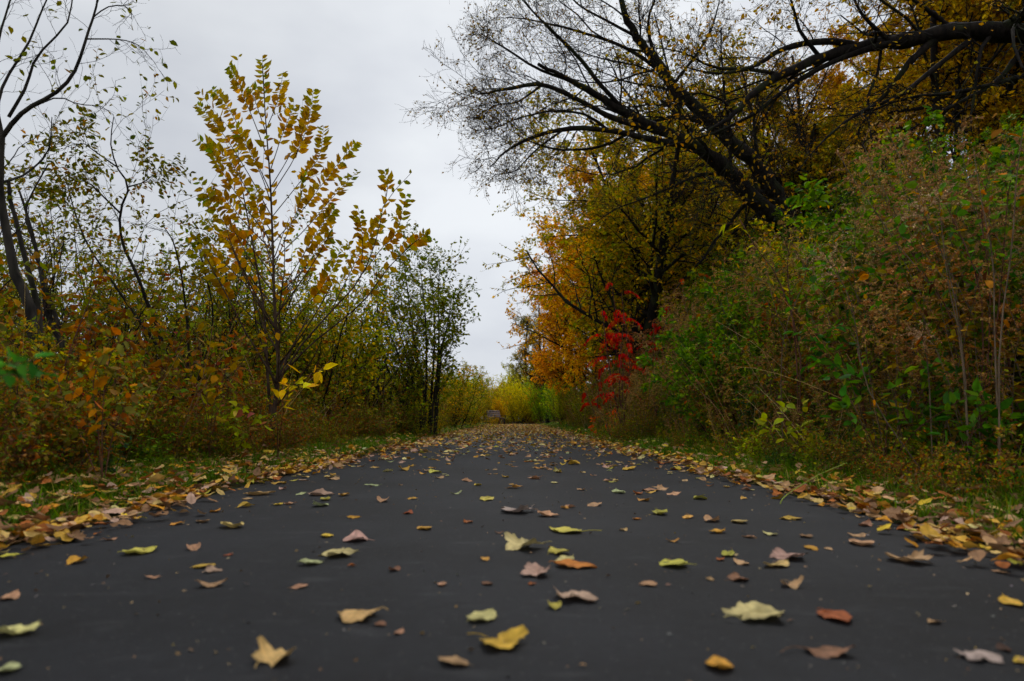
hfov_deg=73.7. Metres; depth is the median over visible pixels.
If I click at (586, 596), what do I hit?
fallen leaf
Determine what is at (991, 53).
hillside tree
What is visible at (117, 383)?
bramble
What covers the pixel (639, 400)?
goldenrod
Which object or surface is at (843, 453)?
bramble
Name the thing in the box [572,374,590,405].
goldenrod
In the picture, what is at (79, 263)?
buckthorn
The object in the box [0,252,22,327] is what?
buckthorn
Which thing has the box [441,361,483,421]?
background shrub
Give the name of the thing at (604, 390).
bramble
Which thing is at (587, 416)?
leafy herb
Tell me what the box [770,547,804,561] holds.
fallen leaf
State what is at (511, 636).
fallen leaf
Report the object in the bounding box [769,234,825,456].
goldenrod stalk
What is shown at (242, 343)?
dogwood
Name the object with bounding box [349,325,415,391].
buckthorn
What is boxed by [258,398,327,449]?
bramble
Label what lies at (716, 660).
fallen leaf
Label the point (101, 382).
pokeweed
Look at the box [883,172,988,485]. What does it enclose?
dried goldenrod
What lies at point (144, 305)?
buckthorn
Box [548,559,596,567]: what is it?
fallen leaf
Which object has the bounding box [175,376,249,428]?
bramble
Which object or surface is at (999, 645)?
fallen leaf
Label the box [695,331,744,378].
goldenrod
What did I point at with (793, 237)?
goldenrod
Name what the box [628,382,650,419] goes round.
goldenrod
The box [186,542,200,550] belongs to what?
fallen leaf
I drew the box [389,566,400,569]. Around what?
fallen leaf
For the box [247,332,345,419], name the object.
dogwood
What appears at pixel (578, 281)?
hillside tree
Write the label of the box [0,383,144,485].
bramble
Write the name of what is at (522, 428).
leaf litter
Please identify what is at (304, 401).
bramble
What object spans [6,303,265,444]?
bramble
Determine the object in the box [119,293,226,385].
yellow green shrub
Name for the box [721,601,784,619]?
fallen leaf
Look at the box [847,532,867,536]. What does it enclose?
fallen leaf
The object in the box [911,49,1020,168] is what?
hillside tree
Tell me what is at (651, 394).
bramble
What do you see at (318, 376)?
yellow leaved branch
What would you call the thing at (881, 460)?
bramble
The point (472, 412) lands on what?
yellow green shrub
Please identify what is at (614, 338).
sumac
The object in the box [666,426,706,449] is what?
bramble
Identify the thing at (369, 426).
bramble
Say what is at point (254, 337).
yellow green shrub
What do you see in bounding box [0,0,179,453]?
edge tree
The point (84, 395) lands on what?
dogwood
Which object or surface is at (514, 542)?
fallen leaf
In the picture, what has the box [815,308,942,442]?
goldenrod
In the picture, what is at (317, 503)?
fallen leaf
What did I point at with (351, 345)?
yellow green shrub
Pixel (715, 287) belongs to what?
yellow green shrub
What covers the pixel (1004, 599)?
fallen leaf
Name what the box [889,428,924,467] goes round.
leafy herb
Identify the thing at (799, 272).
bramble
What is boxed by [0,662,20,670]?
fallen leaf
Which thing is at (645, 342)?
goldenrod
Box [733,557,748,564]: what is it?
fallen leaf
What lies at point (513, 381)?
willow shrub
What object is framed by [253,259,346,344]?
buckthorn
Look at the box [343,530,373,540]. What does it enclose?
fallen leaf
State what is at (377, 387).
buckthorn
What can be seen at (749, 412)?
leafy herb
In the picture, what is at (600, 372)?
sumac
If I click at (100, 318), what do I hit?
buckthorn
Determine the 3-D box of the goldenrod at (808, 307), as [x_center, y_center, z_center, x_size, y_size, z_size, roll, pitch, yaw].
[3.128,-0.165,6.848,1.037,2.000,1.371,2,-7,-18]
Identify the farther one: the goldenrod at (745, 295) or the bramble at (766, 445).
the goldenrod at (745, 295)
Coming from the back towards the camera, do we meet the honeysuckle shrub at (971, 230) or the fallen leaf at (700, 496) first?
the honeysuckle shrub at (971, 230)
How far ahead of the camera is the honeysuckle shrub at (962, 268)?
5.09 m
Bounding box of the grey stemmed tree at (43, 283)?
[0,40,144,402]
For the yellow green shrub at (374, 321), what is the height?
3.377 m
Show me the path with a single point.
(888, 632)
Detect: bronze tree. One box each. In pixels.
[508,303,567,422]
[526,334,590,404]
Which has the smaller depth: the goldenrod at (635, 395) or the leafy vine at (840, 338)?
the leafy vine at (840, 338)
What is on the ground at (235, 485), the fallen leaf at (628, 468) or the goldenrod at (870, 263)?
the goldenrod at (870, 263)
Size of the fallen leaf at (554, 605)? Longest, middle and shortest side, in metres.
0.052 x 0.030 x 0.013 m
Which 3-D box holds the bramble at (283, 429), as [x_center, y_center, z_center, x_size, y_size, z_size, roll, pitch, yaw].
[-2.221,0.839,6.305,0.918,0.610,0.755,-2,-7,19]
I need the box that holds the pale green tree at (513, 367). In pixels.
[501,314,537,422]
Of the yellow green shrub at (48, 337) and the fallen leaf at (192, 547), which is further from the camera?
the yellow green shrub at (48, 337)
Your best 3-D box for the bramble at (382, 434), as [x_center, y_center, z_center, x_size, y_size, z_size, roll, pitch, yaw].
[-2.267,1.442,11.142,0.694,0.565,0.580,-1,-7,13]
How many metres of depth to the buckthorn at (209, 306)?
12.40 m
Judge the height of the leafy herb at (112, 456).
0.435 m
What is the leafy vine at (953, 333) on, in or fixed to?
on the ground at (235, 485)
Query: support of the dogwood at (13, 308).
on the ground at (235, 485)
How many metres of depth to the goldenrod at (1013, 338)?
3.91 m
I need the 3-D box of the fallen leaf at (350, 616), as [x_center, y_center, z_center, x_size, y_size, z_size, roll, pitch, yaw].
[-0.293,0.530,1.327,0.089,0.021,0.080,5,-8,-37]
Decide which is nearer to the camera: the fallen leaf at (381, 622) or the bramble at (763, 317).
the fallen leaf at (381, 622)
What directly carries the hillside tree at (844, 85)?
on the ground at (235, 485)
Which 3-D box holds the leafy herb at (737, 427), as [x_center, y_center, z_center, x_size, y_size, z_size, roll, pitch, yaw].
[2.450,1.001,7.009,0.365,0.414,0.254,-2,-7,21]
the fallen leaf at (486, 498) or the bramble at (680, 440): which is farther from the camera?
the bramble at (680, 440)
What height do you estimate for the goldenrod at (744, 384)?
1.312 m
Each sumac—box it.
[580,347,644,435]
[583,282,645,431]
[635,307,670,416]
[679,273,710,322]
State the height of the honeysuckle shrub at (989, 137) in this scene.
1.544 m
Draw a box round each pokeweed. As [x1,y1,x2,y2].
[34,327,155,482]
[131,286,279,456]
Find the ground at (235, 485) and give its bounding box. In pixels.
[0,323,1023,559]
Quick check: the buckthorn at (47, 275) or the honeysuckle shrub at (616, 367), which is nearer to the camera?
the buckthorn at (47, 275)
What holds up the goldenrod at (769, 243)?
on the ground at (235, 485)
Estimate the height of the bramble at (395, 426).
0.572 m
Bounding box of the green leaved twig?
[0,346,58,386]
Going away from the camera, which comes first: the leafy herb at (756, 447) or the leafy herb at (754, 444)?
the leafy herb at (756, 447)
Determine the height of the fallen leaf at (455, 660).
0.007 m
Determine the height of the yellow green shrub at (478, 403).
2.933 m
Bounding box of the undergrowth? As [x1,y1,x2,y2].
[10,192,1023,494]
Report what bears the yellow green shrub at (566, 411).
on the ground at (235, 485)
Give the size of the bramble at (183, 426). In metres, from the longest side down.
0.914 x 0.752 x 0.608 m
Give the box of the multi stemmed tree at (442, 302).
[350,210,480,434]
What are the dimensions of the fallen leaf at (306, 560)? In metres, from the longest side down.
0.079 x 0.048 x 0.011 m
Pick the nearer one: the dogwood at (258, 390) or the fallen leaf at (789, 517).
the fallen leaf at (789, 517)
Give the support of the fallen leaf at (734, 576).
on the path
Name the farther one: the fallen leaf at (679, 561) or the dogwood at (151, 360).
the dogwood at (151, 360)
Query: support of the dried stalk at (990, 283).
on the ground at (235, 485)
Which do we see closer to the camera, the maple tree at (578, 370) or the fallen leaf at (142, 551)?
the fallen leaf at (142, 551)
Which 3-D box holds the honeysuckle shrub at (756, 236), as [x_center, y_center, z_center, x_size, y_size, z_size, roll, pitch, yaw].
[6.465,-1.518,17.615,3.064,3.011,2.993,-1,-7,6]
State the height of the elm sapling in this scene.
4.262 m
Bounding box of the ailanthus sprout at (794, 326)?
[718,217,817,451]
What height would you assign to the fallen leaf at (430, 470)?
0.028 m
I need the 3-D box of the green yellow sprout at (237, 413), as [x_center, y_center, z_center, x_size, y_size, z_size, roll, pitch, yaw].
[-2.033,0.607,5.051,0.450,0.624,0.293,-3,-7,23]
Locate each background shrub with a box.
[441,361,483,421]
[455,366,493,420]
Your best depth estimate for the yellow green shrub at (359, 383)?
13.70 m
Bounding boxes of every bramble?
[0,294,248,454]
[0,322,91,457]
[0,322,153,483]
[0,381,101,480]
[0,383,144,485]
[0,405,53,486]
[1,348,220,462]
[5,345,134,412]
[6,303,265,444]
[98,377,237,464]
[119,351,242,424]
[130,394,242,456]
[144,386,285,460]
[153,374,248,440]
[161,354,267,445]
[173,413,246,459]
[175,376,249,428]
[196,398,268,448]
[198,410,290,456]
[208,403,321,454]
[213,379,322,438]
[224,366,359,441]
[254,422,305,444]
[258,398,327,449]
[259,390,336,431]
[328,399,377,439]
[337,391,401,438]
[342,401,406,436]
[370,412,394,438]
[375,389,422,425]
[382,415,406,434]
[438,408,450,424]
[480,413,494,423]
[525,413,539,422]
[576,415,591,427]
[577,364,645,415]
[580,358,618,410]
[586,362,621,407]
[587,408,643,441]
[620,371,652,409]
[634,378,673,410]
[642,326,804,415]
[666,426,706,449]
[667,406,710,430]
[670,339,807,437]
[672,298,787,372]
[704,413,775,459]
[718,244,908,378]
[722,320,892,440]
[745,416,833,463]
[748,287,853,391]
[787,414,916,478]
[795,168,1023,402]
[795,202,1019,345]
[837,435,922,483]
[853,428,968,490]
[881,427,1012,503]
[965,410,1023,500]
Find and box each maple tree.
[497,204,653,393]
[507,134,720,339]
[523,245,601,397]
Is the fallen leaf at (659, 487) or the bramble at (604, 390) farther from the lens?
the bramble at (604, 390)
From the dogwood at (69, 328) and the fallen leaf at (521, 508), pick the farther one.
the dogwood at (69, 328)
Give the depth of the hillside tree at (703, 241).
25.95 m
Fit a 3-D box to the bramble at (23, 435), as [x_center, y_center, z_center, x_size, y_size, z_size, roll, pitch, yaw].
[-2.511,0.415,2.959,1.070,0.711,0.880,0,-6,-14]
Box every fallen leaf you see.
[0,589,19,598]
[0,620,39,634]
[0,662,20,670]
[66,555,87,564]
[117,546,156,553]
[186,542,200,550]
[190,563,215,567]
[194,578,227,586]
[202,564,221,571]
[220,521,243,527]
[235,501,254,507]
[243,491,275,494]
[252,635,296,668]
[287,584,308,588]
[297,558,323,563]
[308,488,333,494]
[312,500,328,505]
[318,547,358,555]
[338,607,387,622]
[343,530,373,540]
[375,620,386,625]
[377,496,388,502]
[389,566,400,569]
[417,526,431,528]
[429,468,441,472]
[438,655,472,665]
[467,608,495,620]
[467,625,528,648]
[480,496,493,500]
[500,504,534,511]
[504,532,551,550]
[520,562,550,575]
[535,509,558,515]
[547,546,568,553]
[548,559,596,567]
[548,601,561,609]
[549,526,601,531]
[554,587,597,600]
[555,554,573,560]
[568,459,579,463]
[587,502,601,505]
[612,489,624,492]
[623,466,635,469]
[639,581,656,584]
[653,484,666,489]
[653,508,667,513]
[659,558,696,565]
[667,491,679,494]
[683,513,692,518]
[694,494,706,498]
[703,515,718,520]
[705,655,733,668]
[709,528,724,532]
[721,550,735,555]
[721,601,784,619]
[727,572,748,580]
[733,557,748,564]
[763,559,788,566]
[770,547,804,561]
[779,515,799,520]
[780,575,803,588]
[780,645,854,657]
[803,545,817,549]
[816,608,851,622]
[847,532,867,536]
[849,539,873,545]
[858,519,871,526]
[885,549,932,560]
[928,619,945,621]
[954,649,1003,662]
[987,638,1010,650]
[998,593,1023,605]
[1013,656,1023,661]
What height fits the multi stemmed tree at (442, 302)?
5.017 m
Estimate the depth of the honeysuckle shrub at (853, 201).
21.12 m
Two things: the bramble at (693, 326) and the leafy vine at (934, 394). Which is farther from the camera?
the bramble at (693, 326)
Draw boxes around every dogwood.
[0,251,181,462]
[0,300,30,383]
[1,298,154,406]
[7,378,118,464]
[57,309,225,433]
[114,348,196,439]
[199,317,331,378]
[215,363,297,435]
[216,360,269,396]
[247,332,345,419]
[317,353,371,423]
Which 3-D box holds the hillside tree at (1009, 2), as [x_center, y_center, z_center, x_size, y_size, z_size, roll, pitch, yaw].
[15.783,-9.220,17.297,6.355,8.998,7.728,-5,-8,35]
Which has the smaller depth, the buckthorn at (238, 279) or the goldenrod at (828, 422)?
the goldenrod at (828, 422)
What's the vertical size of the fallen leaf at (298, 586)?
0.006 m
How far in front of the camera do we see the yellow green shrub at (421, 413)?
13.54 m
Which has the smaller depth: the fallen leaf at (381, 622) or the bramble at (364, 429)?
the fallen leaf at (381, 622)
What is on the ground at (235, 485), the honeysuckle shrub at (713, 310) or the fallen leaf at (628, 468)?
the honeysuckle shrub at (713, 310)
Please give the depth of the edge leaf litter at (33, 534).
2.97 m
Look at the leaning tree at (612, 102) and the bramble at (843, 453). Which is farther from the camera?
the leaning tree at (612, 102)
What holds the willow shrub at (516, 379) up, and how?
on the ground at (235, 485)
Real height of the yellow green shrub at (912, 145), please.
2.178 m
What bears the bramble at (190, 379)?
on the ground at (235, 485)
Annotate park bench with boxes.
[487,410,505,423]
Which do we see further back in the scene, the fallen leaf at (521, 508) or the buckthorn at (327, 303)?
the buckthorn at (327, 303)
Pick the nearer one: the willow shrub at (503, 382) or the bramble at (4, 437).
the bramble at (4, 437)
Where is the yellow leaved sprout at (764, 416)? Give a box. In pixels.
[755,395,812,465]
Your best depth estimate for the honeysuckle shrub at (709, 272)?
17.10 m
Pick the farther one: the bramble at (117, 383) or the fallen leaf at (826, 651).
the bramble at (117, 383)
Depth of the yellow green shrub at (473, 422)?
32.67 m
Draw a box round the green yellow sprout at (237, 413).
[201,381,273,459]
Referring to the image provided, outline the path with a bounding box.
[0,428,1023,680]
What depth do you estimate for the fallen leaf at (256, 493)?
3.49 m
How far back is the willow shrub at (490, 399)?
57.80 m
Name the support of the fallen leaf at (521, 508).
on the path
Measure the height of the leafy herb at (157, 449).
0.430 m
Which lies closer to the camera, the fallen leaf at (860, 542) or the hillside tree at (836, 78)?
the fallen leaf at (860, 542)
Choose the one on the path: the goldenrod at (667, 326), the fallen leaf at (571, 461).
the fallen leaf at (571, 461)
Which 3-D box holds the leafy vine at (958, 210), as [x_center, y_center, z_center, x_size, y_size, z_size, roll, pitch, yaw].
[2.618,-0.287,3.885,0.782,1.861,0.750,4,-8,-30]
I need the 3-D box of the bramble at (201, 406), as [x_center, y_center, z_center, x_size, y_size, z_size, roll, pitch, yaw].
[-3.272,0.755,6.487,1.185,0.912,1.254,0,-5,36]
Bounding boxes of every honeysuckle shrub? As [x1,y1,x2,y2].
[606,336,658,381]
[635,299,782,431]
[638,372,673,405]
[647,334,673,375]
[651,358,690,410]
[668,299,709,349]
[670,279,810,425]
[679,257,773,341]
[683,263,768,344]
[685,250,776,302]
[698,250,839,358]
[700,229,795,302]
[736,176,955,323]
[770,177,889,254]
[784,164,1023,381]
[827,126,992,238]
[827,151,982,225]
[835,223,1023,358]
[837,163,911,229]
[840,182,909,247]
[843,176,1023,339]
[854,105,1023,263]
[924,128,1016,205]
[948,110,1023,218]
[965,140,1020,177]
[1001,115,1023,148]
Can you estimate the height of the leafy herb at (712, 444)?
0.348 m
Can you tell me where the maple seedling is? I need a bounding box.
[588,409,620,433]
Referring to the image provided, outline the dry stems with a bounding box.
[6,220,1019,465]
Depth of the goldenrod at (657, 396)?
11.36 m
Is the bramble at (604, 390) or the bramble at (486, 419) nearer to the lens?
the bramble at (604, 390)
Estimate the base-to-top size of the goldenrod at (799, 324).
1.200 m
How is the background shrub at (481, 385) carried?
on the ground at (235, 485)
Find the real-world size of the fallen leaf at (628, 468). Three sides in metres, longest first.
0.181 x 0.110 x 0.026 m
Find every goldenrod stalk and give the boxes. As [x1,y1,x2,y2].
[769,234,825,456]
[808,235,941,468]
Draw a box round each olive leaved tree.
[483,83,775,390]
[491,33,771,343]
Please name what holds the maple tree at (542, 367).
on the ground at (235, 485)
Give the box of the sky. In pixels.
[0,0,968,390]
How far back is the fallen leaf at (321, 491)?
3.48 m
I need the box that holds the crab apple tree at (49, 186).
[8,48,253,410]
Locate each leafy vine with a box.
[782,257,949,458]
[804,235,949,404]
[819,353,991,472]
[857,357,978,460]
[867,115,1023,444]
[906,306,1022,421]
[928,390,1023,486]
[942,227,1023,385]
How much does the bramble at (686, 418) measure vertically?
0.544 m
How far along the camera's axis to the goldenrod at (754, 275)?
9.61 m
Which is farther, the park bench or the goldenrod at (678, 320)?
the park bench
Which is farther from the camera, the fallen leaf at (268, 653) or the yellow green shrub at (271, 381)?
the yellow green shrub at (271, 381)
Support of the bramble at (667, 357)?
on the ground at (235, 485)
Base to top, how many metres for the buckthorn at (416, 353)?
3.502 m
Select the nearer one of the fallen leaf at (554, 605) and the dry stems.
the fallen leaf at (554, 605)
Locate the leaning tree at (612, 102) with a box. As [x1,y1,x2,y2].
[400,0,818,318]
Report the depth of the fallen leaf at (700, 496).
3.30 m
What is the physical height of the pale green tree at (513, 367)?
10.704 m
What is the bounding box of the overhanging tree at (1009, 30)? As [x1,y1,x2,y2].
[557,0,1023,301]
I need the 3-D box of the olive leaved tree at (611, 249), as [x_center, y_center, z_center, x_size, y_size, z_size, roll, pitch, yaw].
[3.353,-1.943,17.951,6.830,9.458,7.031,2,-7,-20]
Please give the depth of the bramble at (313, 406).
9.50 m
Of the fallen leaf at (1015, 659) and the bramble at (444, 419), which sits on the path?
the fallen leaf at (1015, 659)
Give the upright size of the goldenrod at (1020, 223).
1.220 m
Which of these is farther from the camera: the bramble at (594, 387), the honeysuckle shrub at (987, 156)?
the bramble at (594, 387)
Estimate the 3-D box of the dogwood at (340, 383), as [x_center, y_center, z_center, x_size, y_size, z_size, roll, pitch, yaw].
[-2.795,0.998,11.430,0.892,1.529,1.646,1,-5,-9]
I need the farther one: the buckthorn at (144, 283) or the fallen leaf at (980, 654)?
the buckthorn at (144, 283)
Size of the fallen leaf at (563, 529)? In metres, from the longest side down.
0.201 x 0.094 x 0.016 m
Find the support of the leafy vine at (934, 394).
on the ground at (235, 485)
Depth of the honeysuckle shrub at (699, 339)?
9.07 m
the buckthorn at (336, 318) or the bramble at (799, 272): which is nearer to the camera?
the bramble at (799, 272)
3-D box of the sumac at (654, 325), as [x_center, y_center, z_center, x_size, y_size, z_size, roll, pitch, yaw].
[2.951,0.501,13.771,0.976,2.466,0.748,6,-9,-42]
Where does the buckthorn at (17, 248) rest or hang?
on the ground at (235, 485)
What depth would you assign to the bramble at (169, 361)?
5.45 m
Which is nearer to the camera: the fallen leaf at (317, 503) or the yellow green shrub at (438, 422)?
the fallen leaf at (317, 503)
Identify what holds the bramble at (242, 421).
on the ground at (235, 485)
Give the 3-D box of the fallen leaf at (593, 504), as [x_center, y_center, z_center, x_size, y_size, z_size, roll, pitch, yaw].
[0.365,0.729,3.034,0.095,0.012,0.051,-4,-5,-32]
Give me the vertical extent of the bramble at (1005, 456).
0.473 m
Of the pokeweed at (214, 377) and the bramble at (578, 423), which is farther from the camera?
the bramble at (578, 423)
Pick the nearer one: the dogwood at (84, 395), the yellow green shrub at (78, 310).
the dogwood at (84, 395)
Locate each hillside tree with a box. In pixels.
[559,196,691,322]
[644,101,776,300]
[653,164,741,299]
[662,143,802,289]
[684,27,891,253]
[717,72,838,245]
[743,53,862,213]
[746,6,868,227]
[780,17,953,228]
[782,0,1023,178]
[806,57,953,216]
[877,0,1023,159]
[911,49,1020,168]
[927,2,1023,157]
[984,0,1023,65]
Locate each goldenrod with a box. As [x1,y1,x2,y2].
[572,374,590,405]
[593,402,632,439]
[602,352,660,412]
[606,364,668,439]
[614,312,682,385]
[623,368,673,437]
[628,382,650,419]
[632,318,713,409]
[632,356,670,382]
[645,347,685,429]
[651,365,677,420]
[655,305,705,348]
[657,280,752,348]
[658,346,715,436]
[662,287,732,338]
[668,301,745,402]
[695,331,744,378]
[704,398,762,447]
[710,246,801,405]
[715,326,811,442]
[721,241,768,291]
[725,228,803,346]
[740,217,872,391]
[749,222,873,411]
[771,400,821,448]
[780,199,862,253]
[780,294,864,387]
[792,306,876,399]
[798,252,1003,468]
[802,371,890,464]
[808,153,969,423]
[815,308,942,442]
[828,115,1023,419]
[841,114,984,245]
[846,112,1023,389]
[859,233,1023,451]
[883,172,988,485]
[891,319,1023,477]
[965,133,1022,239]
[986,196,1023,297]
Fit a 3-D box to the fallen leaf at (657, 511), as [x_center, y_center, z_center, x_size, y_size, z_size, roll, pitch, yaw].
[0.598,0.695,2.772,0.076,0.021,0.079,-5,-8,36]
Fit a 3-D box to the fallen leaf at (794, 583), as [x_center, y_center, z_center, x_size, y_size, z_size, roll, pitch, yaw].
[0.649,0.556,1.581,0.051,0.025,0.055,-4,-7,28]
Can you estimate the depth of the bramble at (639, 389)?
14.73 m
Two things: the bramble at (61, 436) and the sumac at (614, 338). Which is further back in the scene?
the sumac at (614, 338)
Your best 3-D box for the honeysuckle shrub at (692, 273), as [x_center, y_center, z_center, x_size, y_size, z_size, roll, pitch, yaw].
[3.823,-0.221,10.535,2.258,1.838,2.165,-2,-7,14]
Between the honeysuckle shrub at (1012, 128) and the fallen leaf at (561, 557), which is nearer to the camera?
the fallen leaf at (561, 557)
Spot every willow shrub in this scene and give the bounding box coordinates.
[470,369,498,422]
[474,380,508,422]
[480,376,507,422]
[488,372,529,421]
[494,376,536,423]
[501,350,554,421]
[502,365,531,422]
[511,374,541,422]
[520,373,558,423]
[530,376,575,420]
[539,371,577,423]
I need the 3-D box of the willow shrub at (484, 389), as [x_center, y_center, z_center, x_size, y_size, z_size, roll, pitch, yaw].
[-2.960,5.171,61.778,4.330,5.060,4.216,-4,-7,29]
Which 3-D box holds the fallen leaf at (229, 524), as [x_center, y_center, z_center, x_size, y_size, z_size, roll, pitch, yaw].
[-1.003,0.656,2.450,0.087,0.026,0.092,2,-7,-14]
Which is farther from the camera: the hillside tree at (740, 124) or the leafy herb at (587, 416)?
the hillside tree at (740, 124)
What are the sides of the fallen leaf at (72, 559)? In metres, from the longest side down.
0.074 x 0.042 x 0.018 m
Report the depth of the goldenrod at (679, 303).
14.12 m
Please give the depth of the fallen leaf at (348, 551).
1.93 m
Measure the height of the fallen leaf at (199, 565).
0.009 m
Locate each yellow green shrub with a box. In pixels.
[0,307,156,468]
[10,250,221,357]
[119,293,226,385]
[189,239,403,422]
[191,301,332,393]
[228,369,300,418]
[243,233,407,418]
[325,359,389,407]
[375,377,442,434]
[416,392,451,432]
[422,357,495,428]
[441,370,497,426]
[453,383,492,424]
[463,397,487,424]
[489,414,498,423]
[555,390,584,423]
[688,274,744,313]
[710,216,828,309]
[750,198,883,367]
[854,117,1023,252]
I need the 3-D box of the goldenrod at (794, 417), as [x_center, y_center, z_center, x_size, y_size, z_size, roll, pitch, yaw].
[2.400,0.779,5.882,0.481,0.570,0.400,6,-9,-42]
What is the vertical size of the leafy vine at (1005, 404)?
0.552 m
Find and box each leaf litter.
[0,424,1023,567]
[356,423,652,459]
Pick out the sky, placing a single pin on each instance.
(367, 60)
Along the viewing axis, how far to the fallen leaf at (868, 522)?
2.51 m
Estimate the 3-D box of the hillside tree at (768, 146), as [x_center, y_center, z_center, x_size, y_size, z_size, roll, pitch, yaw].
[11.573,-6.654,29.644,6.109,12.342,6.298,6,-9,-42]
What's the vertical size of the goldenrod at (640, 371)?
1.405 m
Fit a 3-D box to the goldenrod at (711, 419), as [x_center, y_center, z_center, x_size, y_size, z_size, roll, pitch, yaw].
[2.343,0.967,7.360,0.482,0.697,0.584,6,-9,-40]
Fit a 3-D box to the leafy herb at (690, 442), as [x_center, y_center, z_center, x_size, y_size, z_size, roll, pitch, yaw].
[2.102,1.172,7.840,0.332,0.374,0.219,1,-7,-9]
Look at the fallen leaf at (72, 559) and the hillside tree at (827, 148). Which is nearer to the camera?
the fallen leaf at (72, 559)
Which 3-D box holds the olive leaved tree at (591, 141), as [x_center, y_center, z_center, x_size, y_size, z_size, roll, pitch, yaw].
[4.006,-3.305,21.645,7.626,10.798,9.274,4,-7,-28]
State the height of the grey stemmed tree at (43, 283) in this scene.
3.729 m
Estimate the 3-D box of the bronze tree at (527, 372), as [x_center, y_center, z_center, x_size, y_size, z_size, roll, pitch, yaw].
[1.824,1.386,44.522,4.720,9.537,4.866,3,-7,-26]
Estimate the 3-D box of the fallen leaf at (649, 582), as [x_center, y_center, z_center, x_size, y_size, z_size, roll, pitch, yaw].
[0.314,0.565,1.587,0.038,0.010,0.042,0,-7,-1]
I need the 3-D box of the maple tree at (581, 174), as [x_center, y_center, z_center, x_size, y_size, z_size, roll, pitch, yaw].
[5.076,-3.490,31.990,10.203,13.373,8.470,-1,-7,6]
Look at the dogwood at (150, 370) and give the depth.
5.73 m
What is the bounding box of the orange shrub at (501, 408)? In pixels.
[489,395,516,423]
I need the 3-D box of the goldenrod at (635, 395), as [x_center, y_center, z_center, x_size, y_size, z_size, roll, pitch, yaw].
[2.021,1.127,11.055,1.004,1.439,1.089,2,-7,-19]
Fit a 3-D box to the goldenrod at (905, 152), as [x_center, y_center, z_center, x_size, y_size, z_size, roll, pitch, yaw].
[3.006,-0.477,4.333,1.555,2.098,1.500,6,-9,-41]
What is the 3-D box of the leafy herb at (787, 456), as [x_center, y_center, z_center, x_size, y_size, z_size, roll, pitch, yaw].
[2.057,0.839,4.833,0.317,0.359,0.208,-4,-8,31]
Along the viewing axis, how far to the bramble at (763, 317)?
7.51 m
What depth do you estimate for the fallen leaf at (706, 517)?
2.58 m
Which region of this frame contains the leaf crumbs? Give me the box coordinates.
[0,437,1023,680]
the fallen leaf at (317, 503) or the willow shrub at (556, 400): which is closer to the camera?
the fallen leaf at (317, 503)
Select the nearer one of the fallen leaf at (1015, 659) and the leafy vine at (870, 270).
the fallen leaf at (1015, 659)
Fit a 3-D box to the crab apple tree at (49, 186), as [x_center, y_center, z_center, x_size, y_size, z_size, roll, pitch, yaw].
[-3.828,-0.827,6.723,2.593,4.052,1.758,-3,-7,24]
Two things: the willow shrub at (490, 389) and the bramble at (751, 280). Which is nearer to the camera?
the bramble at (751, 280)
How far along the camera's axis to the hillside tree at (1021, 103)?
26.83 m
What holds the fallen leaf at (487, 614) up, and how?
on the path
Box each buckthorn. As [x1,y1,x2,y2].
[0,167,195,370]
[0,168,179,365]
[0,185,93,369]
[0,205,145,350]
[0,229,84,361]
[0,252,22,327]
[1,237,126,362]
[2,199,261,385]
[18,206,250,374]
[74,179,360,393]
[93,253,184,361]
[110,191,372,396]
[123,295,202,357]
[135,203,301,395]
[154,238,326,413]
[165,245,319,412]
[166,220,301,390]
[196,246,300,328]
[243,245,363,409]
[250,254,378,365]
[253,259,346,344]
[259,291,363,366]
[296,294,367,346]
[305,239,439,418]
[337,288,455,432]
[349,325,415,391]
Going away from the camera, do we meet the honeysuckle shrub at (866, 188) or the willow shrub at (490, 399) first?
the honeysuckle shrub at (866, 188)
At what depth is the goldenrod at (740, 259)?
15.49 m
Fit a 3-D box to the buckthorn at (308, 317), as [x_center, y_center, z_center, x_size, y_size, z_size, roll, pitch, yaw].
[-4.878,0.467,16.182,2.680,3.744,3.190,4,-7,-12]
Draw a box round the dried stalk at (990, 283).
[962,96,1023,481]
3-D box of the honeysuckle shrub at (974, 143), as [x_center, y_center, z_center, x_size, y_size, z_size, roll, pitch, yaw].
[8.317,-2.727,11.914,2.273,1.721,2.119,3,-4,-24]
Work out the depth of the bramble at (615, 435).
10.83 m
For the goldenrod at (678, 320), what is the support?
on the ground at (235, 485)
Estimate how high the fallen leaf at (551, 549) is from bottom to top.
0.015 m
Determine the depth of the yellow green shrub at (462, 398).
23.54 m
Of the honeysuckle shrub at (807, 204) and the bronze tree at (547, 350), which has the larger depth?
the bronze tree at (547, 350)
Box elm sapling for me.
[178,54,431,448]
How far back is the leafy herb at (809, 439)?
5.00 m
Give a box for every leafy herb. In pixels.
[59,421,134,475]
[126,420,185,474]
[577,396,591,421]
[679,426,707,448]
[693,430,723,452]
[725,432,763,461]
[731,375,778,435]
[735,425,766,443]
[740,435,769,454]
[765,445,794,467]
[779,434,826,471]
[791,419,828,466]
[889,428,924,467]
[1004,469,1023,502]
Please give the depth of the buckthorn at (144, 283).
10.27 m
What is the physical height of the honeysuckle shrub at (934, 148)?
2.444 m
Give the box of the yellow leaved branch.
[271,362,337,461]
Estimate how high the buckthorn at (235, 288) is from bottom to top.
2.928 m

